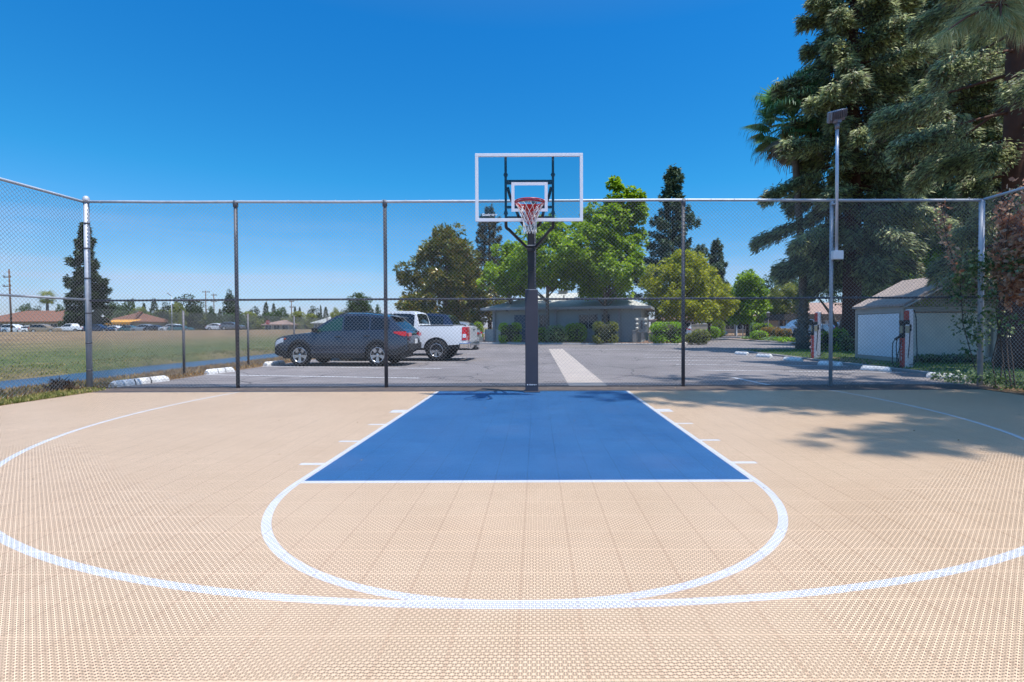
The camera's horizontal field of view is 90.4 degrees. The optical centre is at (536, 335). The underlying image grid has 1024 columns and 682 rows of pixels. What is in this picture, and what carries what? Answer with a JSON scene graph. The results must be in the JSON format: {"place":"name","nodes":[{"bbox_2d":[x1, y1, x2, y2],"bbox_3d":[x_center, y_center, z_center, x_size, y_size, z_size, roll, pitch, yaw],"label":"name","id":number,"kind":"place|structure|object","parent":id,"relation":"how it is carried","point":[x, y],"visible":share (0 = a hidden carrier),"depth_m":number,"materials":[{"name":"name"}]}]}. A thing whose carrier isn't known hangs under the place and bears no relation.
{"place":"outdoors","nodes":[
{"label":"outdoors","id":0,"kind":"place"},
{"bbox_2d":[0,340,274,378],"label":"field grass","id":1,"kind":"structure","parent":0,"point":[227,353],"depth_m":21.39,"materials":[{"name":"green plant"}]},
{"bbox_2d":[0,356,314,400],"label":"dry grass","id":2,"kind":"structure","parent":0,"point":[171,374],"depth_m":12.35,"materials":[{"name":"plant"}]},
{"bbox_2d":[0,332,484,388],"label":"path","id":3,"kind":"structure","parent":0,"point":[9,383],"depth_m":16.83,"materials":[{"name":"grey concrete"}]},
{"bbox_2d":[0,0,970,327],"label":"sky","id":4,"kind":"structure","parent":0,"point":[140,100],"materials":[{"name":"blue"}]},
{"bbox_2d":[0,389,1023,681],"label":"court floor","id":5,"kind":"structure","parent":0,"point":[524,537],"depth_m":2.89,"materials":[{"name":"plastic"}]},
{"bbox_2d":[1,389,1017,406],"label":"court edge","id":6,"kind":"object","parent":5,"relation":"on","point":[557,390],"visible":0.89,"depth_m":9.58,"materials":[{"name":"grey concrete"}]},
{"bbox_2d":[85,384,999,391],"bbox_3d":[0.229,1.031,10.090,18.600,0.012,0.700,0,1,0],"label":"soil strip","id":7,"kind":"object","parent":6,"relation":"on","point":[540,387],"visible":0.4,"depth_m":10.07,"materials":[{"name":"brown soil"}]},
{"bbox_2d":[475,153,582,391],"bbox_3d":[-0.059,-0.981,8.550,1.482,4.044,1.524,1,1,42],"label":"basketball hoop","id":8,"kind":"object","parent":7,"relation":"on","point":[529,217],"visible":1,"depth_m":8.40,"materials":[{"name":"grey plastic"}]},
{"bbox_2d":[0,327,1023,404],"bbox_3d":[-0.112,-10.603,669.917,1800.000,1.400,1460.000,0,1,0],"label":"ground","id":9,"kind":"structure","parent":0,"point":[51,340],"depth_m":29.23,"materials":[{"name":"green plant"}]},
{"bbox_2d":[2,270,12,331],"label":"utility pole","id":10,"kind":"object","parent":9,"relation":"on","point":[10,304],"visible":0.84,"depth_m":99.82,"materials":[{"name":"brown wood"}]},
{"bbox_2d":[0,324,21,331],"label":"parked car","id":11,"kind":"object","parent":9,"relation":"on","point":[8,328],"visible":0.5,"depth_m":102.08,"materials":[{"name":"white paint"}]},
{"bbox_2d":[0,310,83,326],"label":"house","id":12,"kind":"structure","parent":9,"relation":"on","point":[20,316],"depth_m":123.89,"materials":[{"name":"brown paint"}]},
{"bbox_2d":[0,177,85,397],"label":"chain link fence","id":13,"kind":"object","parent":9,"relation":"on","point":[63,298],"visible":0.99,"depth_m":9.23,"materials":[{"name":"metal"}]},
{"bbox_2d":[28,324,62,331],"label":"parked car","id":14,"kind":"object","parent":9,"relation":"on","point":[37,326],"visible":0.85,"depth_m":102.12,"materials":[{"name":"beige paint"}]},
{"bbox_2d":[35,290,57,310],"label":"fan palm","id":15,"kind":"object","parent":9,"relation":"on","point":[46,302],"visible":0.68,"depth_m":137.59,"materials":[{"name":"green plant"}]},
{"bbox_2d":[39,376,80,390],"bbox_3d":[-9.157,0.979,9.770,0.785,0.512,0.576,0,1,13],"label":"bush","id":16,"kind":"object","parent":9,"relation":"on","point":[64,382],"visible":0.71,"depth_m":9.72,"materials":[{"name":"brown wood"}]},
{"bbox_2d":[55,323,82,330],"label":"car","id":17,"kind":"object","parent":9,"relation":"on","point":[67,328],"visible":0.48,"depth_m":105.02,"materials":[{"name":"white paint"}]},
{"bbox_2d":[0,376,151,405],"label":"weeds","id":18,"kind":"object","parent":9,"relation":"on","point":[33,397],"visible":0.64,"depth_m":9.01,"materials":[{"name":"green plant"}]},
{"bbox_2d":[57,221,116,326],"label":"conifer tree","id":19,"kind":"object","parent":9,"relation":"on","point":[103,305],"visible":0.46,"depth_m":110.47,"materials":[{"name":"green plant"}]},
{"bbox_2d":[82,324,114,330],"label":"parked car","id":20,"kind":"object","parent":9,"relation":"on","point":[100,326],"visible":0.56,"depth_m":102.20,"materials":[{"name":"blue paint"}]},
{"bbox_2d":[119,301,136,313],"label":"round tree","id":21,"kind":"object","parent":9,"relation":"on","point":[126,303],"visible":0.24,"depth_m":149.80,"materials":[{"name":"green plant"}]},
{"bbox_2d":[105,312,169,326],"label":"house","id":22,"kind":"structure","parent":9,"relation":"on","point":[141,318],"depth_m":128.17,"materials":[{"name":"brown paint"}]},
{"bbox_2d":[156,302,177,319],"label":"round tree","id":23,"kind":"object","parent":9,"relation":"on","point":[165,308],"visible":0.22,"depth_m":139.24,"materials":[{"name":"green plant"}]},
{"bbox_2d":[168,301,188,324],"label":"round tree","id":24,"kind":"object","parent":9,"relation":"on","point":[180,307],"visible":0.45,"depth_m":127.49,"materials":[{"name":"green plant"}]},
{"bbox_2d":[164,293,210,329],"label":"round tree","id":25,"kind":"object","parent":9,"relation":"on","point":[194,309],"visible":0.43,"depth_m":137.35,"materials":[{"name":"green plant"}]},
{"bbox_2d":[92,309,328,383],"bbox_3d":[-8.955,0.073,21.685,0.110,1.740,22.698,0,1,1],"label":"fence","id":26,"kind":"object","parent":9,"relation":"on","point":[247,340],"visible":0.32,"depth_m":13.20,"materials":[{"name":"metal"}]},
{"bbox_2d":[221,289,239,318],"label":"poplar tree","id":27,"kind":"object","parent":9,"relation":"on","point":[229,306],"visible":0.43,"depth_m":149.39,"materials":[{"name":"green plant"}]},
{"bbox_2d":[214,312,250,329],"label":"shrub","id":28,"kind":"object","parent":9,"relation":"on","point":[228,315],"visible":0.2,"depth_m":140.83,"materials":[{"name":"green plant"}]},
{"bbox_2d":[219,322,245,329],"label":"parked car","id":29,"kind":"object","parent":9,"relation":"on","point":[229,327],"visible":0.49,"depth_m":107.07,"materials":[{"name":"grey paint"}]},
{"bbox_2d":[239,311,265,329],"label":"shrub","id":30,"kind":"object","parent":9,"relation":"on","point":[251,318],"visible":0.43,"depth_m":145.29,"materials":[{"name":"green plant"}]},
{"bbox_2d":[258,312,282,329],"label":"shrub","id":31,"kind":"object","parent":9,"relation":"on","point":[267,314],"visible":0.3,"depth_m":148.33,"materials":[{"name":"green plant"}]},
{"bbox_2d":[272,307,288,321],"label":"round tree","id":32,"kind":"object","parent":9,"relation":"on","point":[280,311],"visible":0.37,"depth_m":149.49,"materials":[{"name":"green plant"}]},
{"bbox_2d":[261,320,302,329],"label":"bungalow","id":33,"kind":"object","parent":9,"relation":"on","point":[278,326],"visible":0.41,"depth_m":135.58,"materials":[{"name":"white paint"}]},
{"bbox_2d":[281,311,308,328],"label":"shrub","id":34,"kind":"object","parent":9,"relation":"on","point":[298,313],"visible":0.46,"depth_m":141.22,"materials":[{"name":"green plant"}]},
{"bbox_2d":[295,313,317,328],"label":"shrub","id":35,"kind":"object","parent":9,"relation":"on","point":[308,316],"visible":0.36,"depth_m":144.66,"materials":[{"name":"green plant"}]},
{"bbox_2d":[346,292,372,311],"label":"tree","id":36,"kind":"object","parent":9,"relation":"on","point":[359,307],"visible":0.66,"depth_m":116.73,"materials":[{"name":"green plant"}]},
{"bbox_2d":[82,196,984,388],"bbox_3d":[-0.045,-0.863,10.205,18.070,3.950,0.134,0,1,0],"label":"chain link fence","id":37,"kind":"object","parent":9,"relation":"on","point":[87,201],"visible":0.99,"depth_m":10.18,"materials":[{"name":"metal"}]},
{"bbox_2d":[827,108,847,259],"bbox_3d":[5.942,-3.009,10.059,0.367,2.977,0.252,0,1,0],"label":"floodlight","id":38,"kind":"object","parent":37,"relation":"attached to","point":[836,117],"visible":1,"depth_m":10.04,"materials":[{"name":"metal"}]},
{"bbox_2d":[126,335,998,386],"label":"parking lot","id":39,"kind":"structure","parent":9,"relation":"on","point":[504,372],"depth_m":13.98,"materials":[{"name":"grey asphalt"}]},
{"bbox_2d":[108,375,169,386],"bbox_3d":[-8.572,0.977,10.998,0.170,0.130,1.280,0,1,9],"label":"wheel stop","id":40,"kind":"object","parent":39,"relation":"on","point":[130,381],"visible":0.86,"depth_m":10.89,"materials":[{"name":"white concrete"}]},
{"bbox_2d":[204,367,234,374],"bbox_3d":[-8.492,0.931,13.618,0.170,0.130,0.870,0,1,10],"label":"wheel stop","id":41,"kind":"object","parent":39,"relation":"on","point":[210,371],"visible":0.86,"depth_m":13.51,"materials":[{"name":"white concrete"}]},
{"bbox_2d":[275,312,420,365],"bbox_3d":[-6.101,0.085,16.642,4.409,1.704,2.023,0,1,3],"label":"compact suv","id":42,"kind":"object","parent":39,"relation":"on","point":[410,331],"visible":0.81,"depth_m":15.83,"materials":[{"name":"grey metal"}]},
{"bbox_2d":[339,311,478,360],"bbox_3d":[-5.029,-0.028,19.064,5.761,1.837,2.196,0,1,3],"label":"pickup truck","id":43,"kind":"object","parent":39,"relation":"on","point":[442,344],"visible":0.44,"depth_m":18.08,"materials":[{"name":"white paint"}]},
{"bbox_2d":[418,313,460,351],"bbox_3d":[-5.761,-0.090,22.554,5.166,1.844,2.274,0,1,3],"label":"suv","id":44,"kind":"object","parent":39,"relation":"on","point":[445,318],"visible":0.06,"depth_m":21.64,"materials":[{"name":"blue paint"}]},
{"bbox_2d":[458,321,482,349],"bbox_3d":[-5.221,-0.041,27.734,4.466,1.562,2.129,0,1,4],"label":"hatchback","id":45,"kind":"object","parent":39,"relation":"on","point":[479,333],"visible":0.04,"depth_m":27.26,"materials":[{"name":"silver metal"}]},
{"bbox_2d":[206,349,901,384],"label":"parking lines","id":46,"kind":"object","parent":39,"relation":"on","point":[599,349],"visible":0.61,"depth_m":15.29,"materials":[{"name":"paint"}]},
{"bbox_2d":[691,329,710,344],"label":"bush","id":47,"kind":"object","parent":39,"relation":"on","point":[701,339],"visible":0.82,"depth_m":33.18,"materials":[{"name":"green plant"}]},
{"bbox_2d":[691,324,711,332],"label":"screen wall","id":48,"kind":"structure","parent":39,"relation":"on","point":[700,326],"depth_m":51.92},
{"bbox_2d":[707,326,720,338],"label":"bush","id":49,"kind":"object","parent":39,"relation":"on","point":[714,328],"visible":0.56,"depth_m":47.98,"materials":[{"name":"green plant"}]},
{"bbox_2d":[718,338,794,343],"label":"kerb","id":50,"kind":"structure","parent":39,"relation":"on","point":[756,340],"depth_m":40.02,"materials":[{"name":"concrete"}]},
{"bbox_2d":[764,314,841,334],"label":"carport","id":51,"kind":"object","parent":39,"relation":"on","point":[787,316],"visible":0.19,"depth_m":56.98,"materials":[{"name":"white paint"}]},
{"bbox_2d":[779,319,828,335],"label":"pickup truck","id":52,"kind":"object","parent":39,"relation":"on","point":[789,326],"visible":0.27,"depth_m":53.17,"materials":[{"name":"white paint"}]},
{"bbox_2d":[860,366,891,371],"bbox_3d":[9.068,0.874,13.568,0.170,0.124,0.691,-1,1,-32],"label":"wheel stop","id":53,"kind":"object","parent":39,"relation":"on","point":[882,369],"visible":0.71,"depth_m":13.49,"materials":[{"name":"white concrete"}]},
{"bbox_2d":[479,342,686,344],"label":"kerb","id":54,"kind":"structure","parent":9,"relation":"on","point":[588,343],"depth_m":34.36,"materials":[{"name":"concrete"}]},
{"bbox_2d":[631,163,722,316],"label":"pine tree","id":55,"kind":"object","parent":9,"relation":"on","point":[672,176],"visible":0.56,"depth_m":72.84,"materials":[{"name":"green plant"}]},
{"bbox_2d":[649,318,704,334],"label":"garage block","id":56,"kind":"structure","parent":9,"relation":"on","point":[688,324],"depth_m":64.57,"materials":[{"name":"white paint"}]},
{"bbox_2d":[637,249,726,324],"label":"camphor tree","id":57,"kind":"object","parent":9,"relation":"on","point":[649,281],"visible":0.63,"depth_m":40.78,"materials":[{"name":"green plant"}]},
{"bbox_2d":[687,275,740,339],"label":"camphor tree","id":58,"kind":"object","parent":9,"relation":"on","point":[730,302],"visible":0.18,"depth_m":44.23,"materials":[{"name":"green plant"}]},
{"bbox_2d":[710,320,725,337],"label":"bush","id":59,"kind":"object","parent":9,"relation":"on","point":[719,326],"visible":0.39,"depth_m":53.87,"materials":[{"name":"green plant"}]},
{"bbox_2d":[707,238,730,326],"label":"pine tree","id":60,"kind":"object","parent":9,"relation":"on","point":[717,253],"visible":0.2,"depth_m":87.17,"materials":[{"name":"green plant"}]},
{"bbox_2d":[687,315,759,332],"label":"apartment block","id":61,"kind":"structure","parent":9,"relation":"on","point":[739,329],"depth_m":92.58,"materials":[{"name":"white paint"}]},
{"bbox_2d":[723,269,772,335],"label":"plane tree","id":62,"kind":"object","parent":9,"relation":"on","point":[743,290],"visible":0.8,"depth_m":53.90,"materials":[{"name":"green plant"}]},
{"bbox_2d":[761,274,798,325],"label":"grey green tree","id":63,"kind":"object","parent":9,"relation":"on","point":[770,284],"visible":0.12,"depth_m":77.93,"materials":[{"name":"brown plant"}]},
{"bbox_2d":[766,281,798,324],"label":"shrubby tree","id":64,"kind":"object","parent":9,"relation":"on","point":[782,310],"visible":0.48,"depth_m":59.09,"materials":[{"name":"green plant"}]},
{"bbox_2d":[738,68,828,349],"bbox_3d":[12.455,-5.945,24.730,4.562,13.629,4.558,0,1,0],"label":"fan palm","id":65,"kind":"object","parent":9,"relation":"on","point":[767,112],"visible":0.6,"depth_m":24.62,"materials":[{"name":"green plant"}]},
{"bbox_2d":[795,277,875,329],"bbox_3d":[15.872,-1.582,26.909,4.295,4.629,3.709,0,1,0],"label":"crape myrtle","id":66,"kind":"object","parent":9,"relation":"on","point":[835,323],"visible":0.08,"depth_m":26.95,"materials":[{"name":"green plant"}]},
{"bbox_2d":[742,349,992,380],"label":"kerb","id":67,"kind":"structure","parent":9,"relation":"on","point":[892,368],"depth_m":15.91,"materials":[{"name":"grey concrete"}]},
{"bbox_2d":[864,235,951,307],"bbox_3d":[21.401,-2.556,29.058,5.747,6.475,5.369,0,1,0],"label":"maple tree","id":68,"kind":"object","parent":9,"relation":"on","point":[932,259],"visible":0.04,"depth_m":27.56,"materials":[{"name":"green plant"}]},
{"bbox_2d":[863,0,1005,306],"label":"redwood tree","id":69,"kind":"object","parent":9,"relation":"on","point":[977,99],"visible":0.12,"depth_m":27.18,"materials":[{"name":"green plant"}]},
{"bbox_2d":[917,49,1005,289],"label":"redwood tree","id":70,"kind":"object","parent":9,"relation":"on","point":[998,188],"visible":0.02,"depth_m":41.48,"materials":[{"name":"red plant"}]},
{"bbox_2d":[912,0,1023,61],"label":"pine tree","id":71,"kind":"object","parent":9,"relation":"on","point":[958,29],"visible":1,"depth_m":6.51,"materials":[{"name":"green plant"}]},
{"bbox_2d":[930,367,1023,390],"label":"ground cover","id":72,"kind":"object","parent":9,"relation":"on","point":[987,377],"visible":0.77,"depth_m":10.42,"materials":[{"name":"green plant"}]},
{"bbox_2d":[983,187,1023,388],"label":"chain link fence","id":73,"kind":"object","parent":9,"relation":"on","point":[1004,193],"visible":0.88,"depth_m":9.72,"materials":[{"name":"metal"}]},
{"bbox_2d":[934,177,1023,388],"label":"climbing vine","id":74,"kind":"object","parent":73,"relation":"attached to","point":[1009,253],"visible":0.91,"depth_m":9.82,"materials":[{"name":"green plant"}]},
{"bbox_2d":[484,337,670,342],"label":"bed ground","id":75,"kind":"structure","parent":0,"point":[602,342],"depth_m":36.83,"materials":[{"name":"soil"}]},
{"bbox_2d":[392,221,507,325],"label":"magnolia tree","id":76,"kind":"object","parent":75,"relation":"on","point":[468,276],"visible":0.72,"depth_m":41.51,"materials":[{"name":"green plant"}]},
{"bbox_2d":[482,329,500,341],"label":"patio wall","id":77,"kind":"structure","parent":75,"relation":"on","point":[489,333],"depth_m":40.11,"materials":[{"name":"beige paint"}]},
{"bbox_2d":[475,203,508,328],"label":"pine tree","id":78,"kind":"object","parent":75,"relation":"on","point":[489,237],"visible":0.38,"depth_m":57.27,"materials":[{"name":"green plant"}]},
{"bbox_2d":[476,239,524,303],"bbox_3d":[-2.367,-3.571,40.371,4.890,8.276,4.512,0,1,0],"label":"sweetgum tree","id":79,"kind":"object","parent":75,"relation":"on","point":[500,284],"visible":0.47,"depth_m":39.61,"materials":[{"name":"green plant"}]},
{"bbox_2d":[498,322,521,342],"bbox_3d":[-1.910,-0.213,37.030,1.816,1.636,1.595,0,1,0],"label":"bush","id":80,"kind":"object","parent":75,"relation":"on","point":[511,329],"visible":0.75,"depth_m":36.46,"materials":[{"name":"green plant"}]},
{"bbox_2d":[538,327,545,342],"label":"bush","id":81,"kind":"object","parent":75,"relation":"on","point":[541,333],"visible":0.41,"depth_m":36.95,"materials":[{"name":"green plant"}]},
{"bbox_2d":[506,213,593,342],"bbox_3d":[1.009,-4.176,36.719,6.630,9.590,6.949,0,1,0],"label":"sweetgum tree","id":82,"kind":"object","parent":75,"relation":"on","point":[548,263],"visible":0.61,"depth_m":35.48,"materials":[{"name":"green plant"}]},
{"bbox_2d":[543,324,567,342],"bbox_3d":[1.397,-0.119,35.772,1.846,1.517,1.603,0,1,0],"label":"bush","id":83,"kind":"object","parent":75,"relation":"on","point":[558,334],"visible":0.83,"depth_m":35.43,"materials":[{"name":"green plant"}]},
{"bbox_2d":[480,290,656,341],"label":"house","id":84,"kind":"structure","parent":75,"relation":"on","point":[583,310],"depth_m":38.34,"materials":[{"name":"grey paint"}]},
{"bbox_2d":[514,315,524,341],"bbox_3d":[-1.250,-0.574,39.448,0.950,2.100,0.060,0,1,16],"label":"door","id":85,"kind":"structure","parent":84,"relation":"in","point":[521,318],"depth_m":39.37,"materials":[{"name":"grey"}]},
{"bbox_2d":[578,314,597,328],"bbox_3d":[3.891,-1.066,37.959,1.500,1.160,0.060,0,1,16],"label":"window","id":86,"kind":"structure","parent":84,"relation":"in","point":[589,317],"depth_m":37.95,"materials":[{"name":"grey glass"}]},
{"bbox_2d":[565,322,586,342],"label":"bush","id":87,"kind":"object","parent":75,"relation":"on","point":[578,333],"visible":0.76,"depth_m":36.33,"materials":[{"name":"green plant"}]},
{"bbox_2d":[591,321,618,344],"bbox_3d":[4.694,-0.226,34.733,1.848,1.679,1.604,0,1,0],"label":"bush","id":88,"kind":"object","parent":75,"relation":"on","point":[606,326],"visible":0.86,"depth_m":34.16,"materials":[{"name":"green plant"}]},
{"bbox_2d":[561,175,649,322],"bbox_3d":[5.098,-5.611,37.175,6.800,12.415,7.702,0,1,0],"label":"sweetgum tree","id":89,"kind":"object","parent":75,"relation":"on","point":[616,186],"visible":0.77,"depth_m":35.88,"materials":[{"name":"green plant"}]},
{"bbox_2d":[635,318,647,342],"bbox_3d":[7.432,-0.401,35.976,0.920,1.775,0.255,0,1,16],"label":"meter panel","id":90,"kind":"object","parent":75,"relation":"on","point":[640,324],"visible":0.81,"depth_m":35.95,"materials":[{"name":"grey metal"}]},
{"bbox_2d":[648,321,685,342],"bbox_3d":[8.736,-0.193,33.943,2.278,1.651,1.969,0,1,0],"label":"bush","id":91,"kind":"object","parent":75,"relation":"on","point":[662,334],"visible":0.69,"depth_m":33.24,"materials":[{"name":"green plant"}]},
{"bbox_2d":[549,349,606,385],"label":"concrete path","id":92,"kind":"structure","parent":0,"point":[579,376],"depth_m":13.67,"materials":[{"name":"grey concrete"}]},
{"bbox_2d":[762,303,841,326],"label":"apartment block","id":93,"kind":"structure","parent":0,"point":[815,306],"depth_m":83.29,"materials":[{"name":"white paint"}]},
{"bbox_2d":[747,349,1023,380],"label":"lawn","id":94,"kind":"structure","parent":0,"point":[918,368],"depth_m":14.65,"materials":[{"name":"plant"}]},
{"bbox_2d":[806,312,823,357],"bbox_3d":[9.998,-0.013,18.230,0.618,1.700,0.347,-1,1,-18],"label":"charging post","id":95,"kind":"object","parent":94,"relation":"on","point":[816,348],"visible":0.75,"depth_m":18.16,"materials":[{"name":"white metal"}]},
{"bbox_2d":[821,331,828,349],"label":"bush","id":96,"kind":"object","parent":94,"relation":"on","point":[824,334],"visible":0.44,"depth_m":23.47,"materials":[{"name":"green plant"}]},
{"bbox_2d":[828,327,848,350],"bbox_3d":[13.657,0.197,22.964,0.820,1.239,0.753,0,1,0],"label":"bush","id":97,"kind":"object","parent":94,"relation":"on","point":[836,344],"visible":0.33,"depth_m":22.78,"materials":[{"name":"green plant"}]},
{"bbox_2d":[837,330,854,351],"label":"bush","id":98,"kind":"object","parent":94,"relation":"on","point":[845,347],"visible":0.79,"depth_m":21.52,"materials":[{"name":"green plant"}]},
{"bbox_2d":[748,0,963,350],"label":"redwood tree","id":99,"kind":"object","parent":94,"relation":"on","point":[842,48],"visible":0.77,"depth_m":22.24,"materials":[{"name":"green plant"}]},
{"bbox_2d":[892,309,917,368],"bbox_3d":[10.152,0.090,13.991,0.666,1.660,0.347,-1,1,-18],"label":"charging post","id":100,"kind":"object","parent":94,"relation":"on","point":[906,330],"visible":0.73,"depth_m":13.93,"materials":[{"name":"white metal"}]},
{"bbox_2d":[852,275,997,361],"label":"shed","id":101,"kind":"structure","parent":94,"relation":"on","point":[894,322],"depth_m":15.89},
{"bbox_2d":[865,0,1023,368],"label":"redwood tree","id":102,"kind":"object","parent":94,"relation":"on","point":[932,91],"visible":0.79,"depth_m":13.66,"materials":[{"name":"green plant"}]},
{"bbox_2d":[913,352,989,363],"bbox_3d":[12.651,0.705,15.529,2.379,0.411,0.959,0,1,0],"label":"ivy","id":103,"kind":"object","parent":94,"relation":"on","point":[933,357],"visible":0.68,"depth_m":15.29,"materials":[{"name":"green plant"}]},
{"label":"island ground","id":104,"kind":"structure","parent":0,"visible":0},
{"bbox_2d":[749,330,768,339],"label":"bush","id":105,"kind":"object","parent":104,"relation":"on","point":[757,335],"visible":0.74,"depth_m":40.48,"materials":[{"name":"green plant"}]},
{"bbox_2d":[762,326,778,336],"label":"bush","id":106,"kind":"object","parent":104,"relation":"on","point":[770,330],"visible":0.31,"depth_m":41.40,"materials":[{"name":"brown plant"}]},
{"bbox_2d":[775,328,791,337],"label":"bush","id":107,"kind":"object","parent":104,"relation":"on","point":[782,333],"visible":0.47,"depth_m":39.43,"materials":[{"name":"brown plant"}]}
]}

